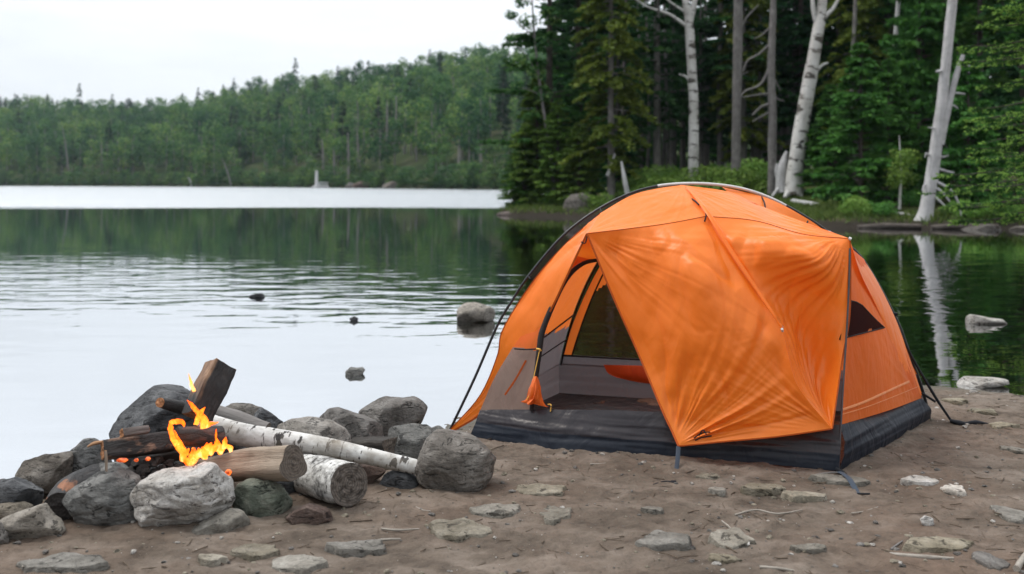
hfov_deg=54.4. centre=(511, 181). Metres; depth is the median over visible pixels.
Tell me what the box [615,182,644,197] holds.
shrub
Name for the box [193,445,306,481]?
weathered log
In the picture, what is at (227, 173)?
bare tree
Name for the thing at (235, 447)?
rock
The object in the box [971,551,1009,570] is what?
embedded stone
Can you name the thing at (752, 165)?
shrub
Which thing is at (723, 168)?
shrub
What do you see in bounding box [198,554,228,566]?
embedded stone
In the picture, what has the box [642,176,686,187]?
shrub
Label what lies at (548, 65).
pine tree
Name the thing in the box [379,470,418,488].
rock
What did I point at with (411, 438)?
rock
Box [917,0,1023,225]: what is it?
spruce tree
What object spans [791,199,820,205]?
driftwood log
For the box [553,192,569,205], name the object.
shrub
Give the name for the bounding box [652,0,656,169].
bare tree
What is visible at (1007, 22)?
spruce tree
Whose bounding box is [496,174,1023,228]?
bank
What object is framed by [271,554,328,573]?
embedded stone
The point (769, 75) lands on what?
dead tree
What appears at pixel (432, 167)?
broadleaf tree
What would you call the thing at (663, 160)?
bare tree
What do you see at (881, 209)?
shrub
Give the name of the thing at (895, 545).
stick
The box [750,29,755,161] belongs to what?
bare tree
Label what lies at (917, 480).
embedded stone
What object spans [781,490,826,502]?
embedded stone
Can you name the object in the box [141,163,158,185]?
broadleaf tree
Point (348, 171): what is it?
bare tree
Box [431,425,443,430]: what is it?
rock
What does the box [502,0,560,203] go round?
birch tree
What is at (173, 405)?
firewood log
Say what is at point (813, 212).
grass
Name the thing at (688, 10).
birch tree
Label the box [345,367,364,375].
rock
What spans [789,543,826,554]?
embedded stone
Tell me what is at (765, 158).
spruce tree
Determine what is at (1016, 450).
embedded stone
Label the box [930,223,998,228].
driftwood log
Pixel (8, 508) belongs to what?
rock
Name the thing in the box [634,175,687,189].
shrub
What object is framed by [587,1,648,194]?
spruce tree
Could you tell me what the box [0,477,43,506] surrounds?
rock
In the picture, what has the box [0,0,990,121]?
sky
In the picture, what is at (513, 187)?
fir tree
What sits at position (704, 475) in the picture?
embedded stone
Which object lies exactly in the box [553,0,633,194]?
spruce tree
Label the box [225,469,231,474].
ember
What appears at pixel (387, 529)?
stick
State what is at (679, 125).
spruce tree
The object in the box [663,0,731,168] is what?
spruce tree
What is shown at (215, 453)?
embers
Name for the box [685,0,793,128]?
spruce tree
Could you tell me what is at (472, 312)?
rock
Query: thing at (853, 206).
shrub
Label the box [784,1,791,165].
bare tree
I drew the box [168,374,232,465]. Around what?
campfire flame
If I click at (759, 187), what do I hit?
shrub
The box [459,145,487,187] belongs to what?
broadleaf tree
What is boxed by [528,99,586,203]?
cedar tree
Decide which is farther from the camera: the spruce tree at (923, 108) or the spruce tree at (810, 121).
the spruce tree at (810, 121)
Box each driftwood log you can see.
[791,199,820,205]
[857,223,921,228]
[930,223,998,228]
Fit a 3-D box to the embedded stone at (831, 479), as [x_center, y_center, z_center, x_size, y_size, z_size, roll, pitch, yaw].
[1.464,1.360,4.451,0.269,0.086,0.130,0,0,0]
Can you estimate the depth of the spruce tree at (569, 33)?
56.40 m
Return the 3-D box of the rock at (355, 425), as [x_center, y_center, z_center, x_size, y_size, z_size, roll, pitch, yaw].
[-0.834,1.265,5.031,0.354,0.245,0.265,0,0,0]
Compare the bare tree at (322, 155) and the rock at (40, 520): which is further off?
the bare tree at (322, 155)
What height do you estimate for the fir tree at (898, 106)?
5.357 m
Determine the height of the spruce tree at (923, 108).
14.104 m
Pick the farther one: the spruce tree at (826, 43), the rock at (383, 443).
the spruce tree at (826, 43)
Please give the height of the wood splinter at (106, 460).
0.084 m
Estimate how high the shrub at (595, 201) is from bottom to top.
0.876 m
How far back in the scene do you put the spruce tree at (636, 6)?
67.26 m
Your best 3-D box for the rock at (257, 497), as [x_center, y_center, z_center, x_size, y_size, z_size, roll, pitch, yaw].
[-1.020,1.308,4.058,0.240,0.200,0.160,0,0,0]
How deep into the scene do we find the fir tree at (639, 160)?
54.16 m
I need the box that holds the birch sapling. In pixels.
[883,135,922,208]
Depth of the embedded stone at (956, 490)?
4.31 m
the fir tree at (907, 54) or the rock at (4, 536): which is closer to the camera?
the rock at (4, 536)
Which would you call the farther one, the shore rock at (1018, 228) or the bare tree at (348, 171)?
the bare tree at (348, 171)
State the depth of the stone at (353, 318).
10.24 m
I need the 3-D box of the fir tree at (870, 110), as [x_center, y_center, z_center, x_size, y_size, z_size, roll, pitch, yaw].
[11.835,-1.815,34.014,3.330,5.953,3.435,0,0,7]
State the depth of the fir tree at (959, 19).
40.57 m
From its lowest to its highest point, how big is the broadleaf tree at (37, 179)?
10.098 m
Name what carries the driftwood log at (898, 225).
on the bank
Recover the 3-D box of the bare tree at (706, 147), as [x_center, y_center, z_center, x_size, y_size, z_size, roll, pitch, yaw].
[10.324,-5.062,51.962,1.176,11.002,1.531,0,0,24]
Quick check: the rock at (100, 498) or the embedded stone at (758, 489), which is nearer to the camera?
the rock at (100, 498)
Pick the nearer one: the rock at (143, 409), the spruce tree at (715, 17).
the rock at (143, 409)
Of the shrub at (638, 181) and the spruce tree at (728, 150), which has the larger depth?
the spruce tree at (728, 150)
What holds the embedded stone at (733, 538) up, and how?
on the ground at (580, 534)
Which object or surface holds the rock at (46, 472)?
on the ground at (580, 534)
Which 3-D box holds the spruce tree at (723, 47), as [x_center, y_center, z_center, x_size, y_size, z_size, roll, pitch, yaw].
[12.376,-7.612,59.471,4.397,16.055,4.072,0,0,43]
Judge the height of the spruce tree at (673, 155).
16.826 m
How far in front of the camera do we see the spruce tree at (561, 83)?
49.56 m
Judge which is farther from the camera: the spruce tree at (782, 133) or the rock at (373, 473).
the spruce tree at (782, 133)
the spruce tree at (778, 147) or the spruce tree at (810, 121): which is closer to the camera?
the spruce tree at (810, 121)
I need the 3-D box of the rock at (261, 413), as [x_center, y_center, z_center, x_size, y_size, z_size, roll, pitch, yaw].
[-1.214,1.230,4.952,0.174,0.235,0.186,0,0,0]
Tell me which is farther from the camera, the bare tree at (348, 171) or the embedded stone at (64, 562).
the bare tree at (348, 171)
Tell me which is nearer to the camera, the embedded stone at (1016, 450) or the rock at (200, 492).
the rock at (200, 492)
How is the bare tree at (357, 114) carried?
on the hill
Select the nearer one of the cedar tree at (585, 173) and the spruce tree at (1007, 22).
the cedar tree at (585, 173)
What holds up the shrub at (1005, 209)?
on the bank
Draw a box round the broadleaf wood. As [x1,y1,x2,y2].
[0,43,604,189]
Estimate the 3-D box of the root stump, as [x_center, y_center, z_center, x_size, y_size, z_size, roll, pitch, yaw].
[10.131,-0.288,37.936,0.874,1.795,0.493,0,0,-19]
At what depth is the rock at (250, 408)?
5.02 m
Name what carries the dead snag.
on the bank
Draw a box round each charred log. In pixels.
[44,463,100,520]
[137,446,192,466]
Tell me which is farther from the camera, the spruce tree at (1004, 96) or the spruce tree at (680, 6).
the spruce tree at (680, 6)
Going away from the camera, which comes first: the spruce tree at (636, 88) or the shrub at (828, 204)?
the shrub at (828, 204)
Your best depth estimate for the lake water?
12.52 m
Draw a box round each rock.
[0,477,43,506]
[0,501,32,519]
[0,503,65,539]
[0,522,9,544]
[15,451,72,497]
[61,468,140,525]
[70,438,111,472]
[99,461,128,470]
[109,384,196,468]
[130,461,235,526]
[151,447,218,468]
[192,508,249,534]
[220,403,259,446]
[223,443,248,453]
[232,478,292,517]
[254,407,282,427]
[274,481,295,494]
[277,416,351,461]
[285,503,332,524]
[319,407,383,438]
[345,182,353,187]
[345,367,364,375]
[351,181,368,187]
[351,436,397,452]
[358,396,427,436]
[359,464,385,483]
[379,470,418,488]
[382,181,398,187]
[388,423,432,458]
[416,429,495,491]
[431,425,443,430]
[457,302,494,321]
[497,211,511,215]
[956,376,1008,387]
[960,224,1000,229]
[965,314,1006,324]
[1009,226,1023,229]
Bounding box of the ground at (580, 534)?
[0,385,1023,573]
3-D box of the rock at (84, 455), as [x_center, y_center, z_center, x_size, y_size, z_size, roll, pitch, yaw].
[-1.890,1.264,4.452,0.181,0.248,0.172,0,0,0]
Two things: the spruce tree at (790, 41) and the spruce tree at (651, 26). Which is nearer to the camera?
the spruce tree at (790, 41)
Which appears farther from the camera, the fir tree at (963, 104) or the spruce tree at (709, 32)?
the spruce tree at (709, 32)
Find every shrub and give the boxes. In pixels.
[534,192,552,204]
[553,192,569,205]
[579,191,615,207]
[615,163,678,195]
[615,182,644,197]
[628,172,671,186]
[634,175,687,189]
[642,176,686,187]
[669,163,740,190]
[687,166,762,191]
[705,164,730,176]
[720,171,767,194]
[726,157,767,190]
[813,198,839,208]
[837,195,874,215]
[865,200,898,216]
[898,187,921,206]
[939,199,966,216]
[950,177,1023,207]
[950,199,993,219]
[978,200,1018,218]
[1004,196,1023,211]
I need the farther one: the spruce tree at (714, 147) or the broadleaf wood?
the broadleaf wood
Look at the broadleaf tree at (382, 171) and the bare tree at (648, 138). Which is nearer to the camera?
the bare tree at (648, 138)
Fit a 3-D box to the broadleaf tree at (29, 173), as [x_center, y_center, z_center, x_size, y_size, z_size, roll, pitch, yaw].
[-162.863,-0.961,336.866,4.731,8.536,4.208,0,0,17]
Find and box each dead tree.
[731,0,758,169]
[741,0,783,194]
[848,0,856,178]
[893,1,900,45]
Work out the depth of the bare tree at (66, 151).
323.45 m
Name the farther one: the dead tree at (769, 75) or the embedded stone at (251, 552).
the dead tree at (769, 75)
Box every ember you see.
[116,458,127,461]
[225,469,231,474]
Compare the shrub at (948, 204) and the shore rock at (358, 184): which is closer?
the shrub at (948, 204)
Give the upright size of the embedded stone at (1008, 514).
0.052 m
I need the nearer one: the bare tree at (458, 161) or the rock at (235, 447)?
the rock at (235, 447)
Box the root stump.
[771,151,787,196]
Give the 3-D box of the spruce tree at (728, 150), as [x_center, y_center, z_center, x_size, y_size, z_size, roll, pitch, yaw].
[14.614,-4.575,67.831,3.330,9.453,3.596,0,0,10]
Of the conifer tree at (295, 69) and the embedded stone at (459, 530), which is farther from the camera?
the conifer tree at (295, 69)
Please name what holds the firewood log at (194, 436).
on the firewood log at (142, 445)
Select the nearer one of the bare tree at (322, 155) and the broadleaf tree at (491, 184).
the broadleaf tree at (491, 184)
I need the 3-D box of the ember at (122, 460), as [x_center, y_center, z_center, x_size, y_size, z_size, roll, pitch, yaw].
[-1.561,1.115,3.990,0.048,0.016,0.025,0,0,0]
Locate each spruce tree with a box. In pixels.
[530,0,624,170]
[532,1,603,132]
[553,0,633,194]
[557,0,661,199]
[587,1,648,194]
[607,1,646,170]
[614,3,661,167]
[621,3,661,159]
[627,0,698,168]
[628,0,710,170]
[630,0,688,126]
[634,19,686,143]
[651,1,713,172]
[652,3,690,174]
[661,49,703,145]
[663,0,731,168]
[678,7,724,166]
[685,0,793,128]
[685,95,730,153]
[695,3,756,166]
[705,0,789,164]
[707,0,749,124]
[709,8,747,166]
[711,127,750,169]
[729,8,779,161]
[746,0,797,166]
[747,0,834,146]
[761,8,803,159]
[762,0,844,175]
[767,0,831,117]
[777,126,790,163]
[778,8,834,168]
[781,0,882,163]
[789,0,850,165]
[812,0,893,180]
[860,0,906,141]
[895,1,939,166]
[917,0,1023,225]
[964,0,1023,195]
[970,0,1019,142]
[999,0,1019,155]
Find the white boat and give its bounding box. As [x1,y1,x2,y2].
[312,171,328,187]
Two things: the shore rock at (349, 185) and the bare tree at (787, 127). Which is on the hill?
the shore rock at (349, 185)
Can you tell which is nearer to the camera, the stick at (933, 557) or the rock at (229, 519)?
the stick at (933, 557)
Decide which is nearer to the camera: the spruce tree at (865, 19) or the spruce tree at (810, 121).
the spruce tree at (865, 19)
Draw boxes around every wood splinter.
[87,440,101,447]
[104,450,107,470]
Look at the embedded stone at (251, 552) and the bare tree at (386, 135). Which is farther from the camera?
the bare tree at (386, 135)
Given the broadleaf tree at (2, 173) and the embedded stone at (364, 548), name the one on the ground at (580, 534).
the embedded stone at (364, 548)
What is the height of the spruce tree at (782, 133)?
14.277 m
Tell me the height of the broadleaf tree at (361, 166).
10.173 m
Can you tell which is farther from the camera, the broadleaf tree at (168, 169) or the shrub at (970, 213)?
the broadleaf tree at (168, 169)
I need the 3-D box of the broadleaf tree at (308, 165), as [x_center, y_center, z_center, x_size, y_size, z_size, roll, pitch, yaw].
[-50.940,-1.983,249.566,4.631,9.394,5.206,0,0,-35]
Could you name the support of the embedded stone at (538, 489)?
on the ground at (580, 534)
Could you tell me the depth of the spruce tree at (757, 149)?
59.44 m
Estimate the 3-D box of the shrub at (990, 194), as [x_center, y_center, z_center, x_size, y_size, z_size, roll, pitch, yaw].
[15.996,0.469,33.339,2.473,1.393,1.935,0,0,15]
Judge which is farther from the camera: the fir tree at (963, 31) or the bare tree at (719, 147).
the bare tree at (719, 147)
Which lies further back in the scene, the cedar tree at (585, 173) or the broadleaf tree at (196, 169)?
the broadleaf tree at (196, 169)
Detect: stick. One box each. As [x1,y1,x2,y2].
[381,528,418,530]
[381,538,400,540]
[734,509,802,515]
[760,565,793,570]
[890,540,902,549]
[890,552,953,559]
[1013,553,1023,571]
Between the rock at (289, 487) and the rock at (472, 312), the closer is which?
the rock at (289, 487)
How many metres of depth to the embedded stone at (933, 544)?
3.64 m
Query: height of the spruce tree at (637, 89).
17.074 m
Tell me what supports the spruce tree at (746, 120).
on the bank
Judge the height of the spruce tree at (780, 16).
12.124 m
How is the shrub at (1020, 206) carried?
on the bank
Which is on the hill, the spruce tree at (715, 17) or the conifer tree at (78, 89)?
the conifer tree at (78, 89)
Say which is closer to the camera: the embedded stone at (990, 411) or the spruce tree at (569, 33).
the embedded stone at (990, 411)
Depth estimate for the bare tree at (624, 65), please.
51.94 m
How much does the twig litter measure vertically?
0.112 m
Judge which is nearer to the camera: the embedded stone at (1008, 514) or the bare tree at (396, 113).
the embedded stone at (1008, 514)
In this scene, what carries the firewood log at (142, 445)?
on the charcoal
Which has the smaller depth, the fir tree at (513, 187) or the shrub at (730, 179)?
the shrub at (730, 179)
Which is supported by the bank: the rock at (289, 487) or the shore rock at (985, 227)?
the shore rock at (985, 227)
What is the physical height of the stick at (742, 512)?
0.008 m
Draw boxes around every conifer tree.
[74,83,82,105]
[239,158,245,185]
[292,58,299,83]
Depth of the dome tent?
4.97 m
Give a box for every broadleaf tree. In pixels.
[0,166,10,184]
[22,166,37,184]
[29,162,46,184]
[64,164,82,185]
[85,159,97,184]
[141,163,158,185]
[164,164,174,184]
[189,157,203,186]
[259,154,275,186]
[298,155,318,179]
[306,146,319,173]
[309,162,324,182]
[346,153,370,178]
[374,159,394,186]
[426,157,441,186]
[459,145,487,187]
[482,144,504,188]
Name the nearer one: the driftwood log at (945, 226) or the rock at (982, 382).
the rock at (982, 382)
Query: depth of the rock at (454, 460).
4.30 m
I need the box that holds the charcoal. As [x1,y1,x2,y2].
[127,456,181,479]
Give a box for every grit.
[13,392,1023,573]
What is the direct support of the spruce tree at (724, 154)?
on the bank
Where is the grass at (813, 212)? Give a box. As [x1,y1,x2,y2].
[500,191,1023,226]
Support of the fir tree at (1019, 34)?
on the bank
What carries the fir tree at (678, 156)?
on the bank
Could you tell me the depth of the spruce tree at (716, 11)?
53.05 m
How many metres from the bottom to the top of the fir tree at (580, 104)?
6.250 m
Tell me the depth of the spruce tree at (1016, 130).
49.19 m
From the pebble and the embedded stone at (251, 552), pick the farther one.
the pebble
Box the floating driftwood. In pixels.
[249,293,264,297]
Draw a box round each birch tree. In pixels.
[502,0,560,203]
[636,0,698,180]
[783,0,838,198]
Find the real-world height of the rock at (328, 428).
0.247 m
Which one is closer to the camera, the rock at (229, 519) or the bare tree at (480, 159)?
the rock at (229, 519)
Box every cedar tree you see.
[500,78,565,201]
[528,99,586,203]
[551,122,605,201]
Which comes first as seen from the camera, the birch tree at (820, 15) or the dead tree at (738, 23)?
the birch tree at (820, 15)
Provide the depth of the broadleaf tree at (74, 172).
324.01 m
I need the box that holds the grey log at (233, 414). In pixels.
[215,405,270,426]
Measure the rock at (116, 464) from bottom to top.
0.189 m
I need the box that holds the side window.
[839,300,884,339]
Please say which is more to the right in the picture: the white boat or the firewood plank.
the white boat
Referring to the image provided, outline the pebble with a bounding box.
[920,515,933,525]
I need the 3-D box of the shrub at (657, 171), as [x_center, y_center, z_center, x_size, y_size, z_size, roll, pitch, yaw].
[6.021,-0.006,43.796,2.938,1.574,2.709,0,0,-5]
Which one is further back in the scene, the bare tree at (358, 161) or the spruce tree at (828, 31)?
the bare tree at (358, 161)
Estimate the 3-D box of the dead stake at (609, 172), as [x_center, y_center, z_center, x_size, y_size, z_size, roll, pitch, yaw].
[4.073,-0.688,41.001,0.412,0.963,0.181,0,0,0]
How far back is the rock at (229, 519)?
3.85 m
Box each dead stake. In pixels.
[606,153,615,176]
[621,161,629,193]
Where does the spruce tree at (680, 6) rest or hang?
on the bank
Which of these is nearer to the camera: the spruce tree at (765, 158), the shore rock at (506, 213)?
the shore rock at (506, 213)
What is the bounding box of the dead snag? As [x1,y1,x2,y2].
[914,0,969,220]
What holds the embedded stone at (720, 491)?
on the ground at (580, 534)
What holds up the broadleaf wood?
on the hill
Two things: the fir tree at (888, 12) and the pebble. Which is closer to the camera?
the pebble
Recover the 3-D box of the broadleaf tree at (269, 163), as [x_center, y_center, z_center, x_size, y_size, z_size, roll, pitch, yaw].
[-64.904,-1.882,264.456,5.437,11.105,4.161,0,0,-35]
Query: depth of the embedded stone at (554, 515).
3.98 m
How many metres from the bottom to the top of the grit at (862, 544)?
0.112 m
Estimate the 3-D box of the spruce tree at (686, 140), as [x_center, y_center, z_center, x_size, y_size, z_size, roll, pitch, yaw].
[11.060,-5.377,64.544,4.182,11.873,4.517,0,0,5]
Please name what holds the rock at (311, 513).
on the ground at (580, 534)
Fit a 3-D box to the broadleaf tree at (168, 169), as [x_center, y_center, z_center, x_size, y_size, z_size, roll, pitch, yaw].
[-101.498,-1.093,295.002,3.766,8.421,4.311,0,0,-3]
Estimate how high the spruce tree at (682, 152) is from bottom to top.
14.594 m
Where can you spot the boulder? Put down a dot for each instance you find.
(573, 201)
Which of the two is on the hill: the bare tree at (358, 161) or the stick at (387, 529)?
the bare tree at (358, 161)
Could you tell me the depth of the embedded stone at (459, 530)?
3.79 m
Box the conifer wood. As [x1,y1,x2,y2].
[0,31,542,176]
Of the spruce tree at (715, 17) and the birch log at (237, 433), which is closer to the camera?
the birch log at (237, 433)
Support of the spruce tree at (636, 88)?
on the bank
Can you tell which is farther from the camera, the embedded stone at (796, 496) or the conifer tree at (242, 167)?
the conifer tree at (242, 167)
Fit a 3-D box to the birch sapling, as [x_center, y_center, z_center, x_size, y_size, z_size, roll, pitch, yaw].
[12.764,-0.217,32.559,1.390,2.602,1.598,0,0,0]
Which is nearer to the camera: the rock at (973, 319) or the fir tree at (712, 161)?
the rock at (973, 319)
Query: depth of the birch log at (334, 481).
4.12 m
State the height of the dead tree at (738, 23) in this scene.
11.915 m
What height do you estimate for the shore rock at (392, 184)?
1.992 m
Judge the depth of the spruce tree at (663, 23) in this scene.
46.16 m
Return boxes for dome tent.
[449,182,988,494]
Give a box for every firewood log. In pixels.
[100,430,177,459]
[155,398,185,414]
[175,426,224,446]
[182,358,235,421]
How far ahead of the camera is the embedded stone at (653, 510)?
4.05 m
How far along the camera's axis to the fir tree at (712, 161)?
83.16 m
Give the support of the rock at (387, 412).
on the ground at (580, 534)
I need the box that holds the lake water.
[0,186,1023,478]
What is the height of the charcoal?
0.226 m
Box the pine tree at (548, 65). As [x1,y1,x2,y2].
[477,0,615,172]
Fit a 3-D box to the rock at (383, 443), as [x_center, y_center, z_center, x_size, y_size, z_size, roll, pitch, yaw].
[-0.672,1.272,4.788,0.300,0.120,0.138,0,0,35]
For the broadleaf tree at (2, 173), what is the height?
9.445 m
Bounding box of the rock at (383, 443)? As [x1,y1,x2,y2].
[351,436,397,452]
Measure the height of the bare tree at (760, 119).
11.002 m
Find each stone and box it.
[16,552,109,573]
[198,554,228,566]
[230,543,279,561]
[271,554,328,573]
[324,539,386,557]
[349,316,357,320]
[429,517,492,542]
[469,503,520,518]
[516,483,566,495]
[539,505,572,525]
[634,529,691,550]
[640,506,663,514]
[695,472,719,479]
[708,487,725,496]
[708,527,755,549]
[708,553,741,563]
[740,483,785,496]
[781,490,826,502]
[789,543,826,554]
[808,473,870,486]
[900,475,938,485]
[902,536,973,553]
[940,484,966,496]
[941,397,967,405]
[967,408,997,415]
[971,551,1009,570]
[989,421,1020,428]
[989,505,1023,523]
[998,445,1023,454]
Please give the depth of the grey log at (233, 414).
4.68 m
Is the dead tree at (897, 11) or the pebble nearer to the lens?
the pebble
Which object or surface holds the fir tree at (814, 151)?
on the bank
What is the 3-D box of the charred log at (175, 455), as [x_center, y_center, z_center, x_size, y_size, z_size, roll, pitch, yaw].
[-1.480,1.173,4.249,0.231,0.080,0.065,0,0,-27]
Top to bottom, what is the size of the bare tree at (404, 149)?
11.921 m
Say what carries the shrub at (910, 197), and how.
on the bank
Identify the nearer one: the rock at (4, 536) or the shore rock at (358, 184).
the rock at (4, 536)
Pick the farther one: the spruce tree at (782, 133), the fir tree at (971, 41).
the spruce tree at (782, 133)
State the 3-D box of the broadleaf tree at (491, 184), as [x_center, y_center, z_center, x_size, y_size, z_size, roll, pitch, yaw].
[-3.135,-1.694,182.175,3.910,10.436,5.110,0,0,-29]
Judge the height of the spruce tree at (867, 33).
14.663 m
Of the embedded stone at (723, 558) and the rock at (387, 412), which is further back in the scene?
the rock at (387, 412)
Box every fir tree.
[496,128,544,205]
[543,71,607,196]
[553,20,574,80]
[600,0,669,171]
[646,132,687,169]
[709,147,724,167]
[795,84,858,194]
[805,42,905,206]
[845,58,938,200]
[863,0,930,175]
[863,0,975,191]
[901,0,988,168]
[911,0,1016,156]
[922,48,1013,202]
[931,0,1018,182]
[993,0,1023,166]
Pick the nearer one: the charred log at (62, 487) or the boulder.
the charred log at (62, 487)
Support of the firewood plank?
on the firewood log at (142, 445)
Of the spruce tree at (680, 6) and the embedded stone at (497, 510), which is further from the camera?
the spruce tree at (680, 6)
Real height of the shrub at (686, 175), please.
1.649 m
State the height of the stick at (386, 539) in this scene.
0.010 m
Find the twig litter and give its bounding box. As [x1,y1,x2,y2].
[0,388,1023,573]
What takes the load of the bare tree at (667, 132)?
on the bank
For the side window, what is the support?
in the dome tent
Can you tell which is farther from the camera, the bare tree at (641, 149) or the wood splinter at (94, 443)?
the bare tree at (641, 149)
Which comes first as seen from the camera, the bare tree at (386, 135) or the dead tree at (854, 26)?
the dead tree at (854, 26)
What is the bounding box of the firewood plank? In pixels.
[119,425,149,437]
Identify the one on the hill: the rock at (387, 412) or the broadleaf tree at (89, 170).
the broadleaf tree at (89, 170)
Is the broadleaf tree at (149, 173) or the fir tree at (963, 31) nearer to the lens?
the fir tree at (963, 31)
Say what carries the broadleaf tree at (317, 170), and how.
on the hill
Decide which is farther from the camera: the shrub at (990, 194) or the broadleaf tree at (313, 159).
the broadleaf tree at (313, 159)
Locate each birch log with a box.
[197,415,416,474]
[293,454,367,506]
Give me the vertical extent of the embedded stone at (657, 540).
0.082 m
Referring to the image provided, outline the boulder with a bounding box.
[563,193,591,210]
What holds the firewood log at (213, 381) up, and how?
on the birch log at (237, 433)
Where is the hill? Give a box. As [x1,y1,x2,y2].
[0,88,812,189]
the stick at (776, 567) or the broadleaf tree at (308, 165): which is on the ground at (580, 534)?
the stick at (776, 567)
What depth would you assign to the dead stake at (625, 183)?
39.74 m
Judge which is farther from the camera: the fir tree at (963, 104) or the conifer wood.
the conifer wood
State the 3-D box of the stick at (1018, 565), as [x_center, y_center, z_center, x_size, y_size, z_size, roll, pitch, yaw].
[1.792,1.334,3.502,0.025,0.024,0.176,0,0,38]
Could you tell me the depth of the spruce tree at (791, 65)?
54.66 m
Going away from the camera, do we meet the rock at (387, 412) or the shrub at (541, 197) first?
the rock at (387, 412)
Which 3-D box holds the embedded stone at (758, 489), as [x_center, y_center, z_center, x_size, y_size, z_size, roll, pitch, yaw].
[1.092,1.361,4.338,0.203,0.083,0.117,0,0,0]
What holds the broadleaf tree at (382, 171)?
on the hill
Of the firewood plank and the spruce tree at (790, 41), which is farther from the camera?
the spruce tree at (790, 41)
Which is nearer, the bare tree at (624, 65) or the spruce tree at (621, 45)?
the spruce tree at (621, 45)
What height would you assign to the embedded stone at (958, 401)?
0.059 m
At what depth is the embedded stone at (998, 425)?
5.44 m
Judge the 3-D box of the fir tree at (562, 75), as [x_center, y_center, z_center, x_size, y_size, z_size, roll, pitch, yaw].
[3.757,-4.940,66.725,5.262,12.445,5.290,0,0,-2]
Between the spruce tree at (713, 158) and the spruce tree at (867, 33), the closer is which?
the spruce tree at (867, 33)
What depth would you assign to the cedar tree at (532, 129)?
43.46 m
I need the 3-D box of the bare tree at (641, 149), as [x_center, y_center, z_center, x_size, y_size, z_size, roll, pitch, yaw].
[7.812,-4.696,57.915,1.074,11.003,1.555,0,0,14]
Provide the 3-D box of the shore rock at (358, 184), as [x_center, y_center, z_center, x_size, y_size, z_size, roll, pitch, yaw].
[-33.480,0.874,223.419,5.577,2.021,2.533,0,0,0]
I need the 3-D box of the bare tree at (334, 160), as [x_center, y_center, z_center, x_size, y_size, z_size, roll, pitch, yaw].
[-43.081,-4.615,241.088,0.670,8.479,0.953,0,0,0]
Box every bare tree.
[62,127,68,170]
[222,159,231,185]
[321,139,323,169]
[333,148,334,178]
[347,132,349,182]
[356,126,359,175]
[357,100,359,143]
[385,100,387,155]
[395,96,396,138]
[403,109,406,153]
[457,139,459,174]
[479,145,481,172]
[621,0,636,152]
[637,6,652,167]
[642,0,650,171]
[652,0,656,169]
[661,2,680,170]
[661,40,670,167]
[698,0,716,166]
[704,3,723,170]
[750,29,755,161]
[754,8,767,159]
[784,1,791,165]

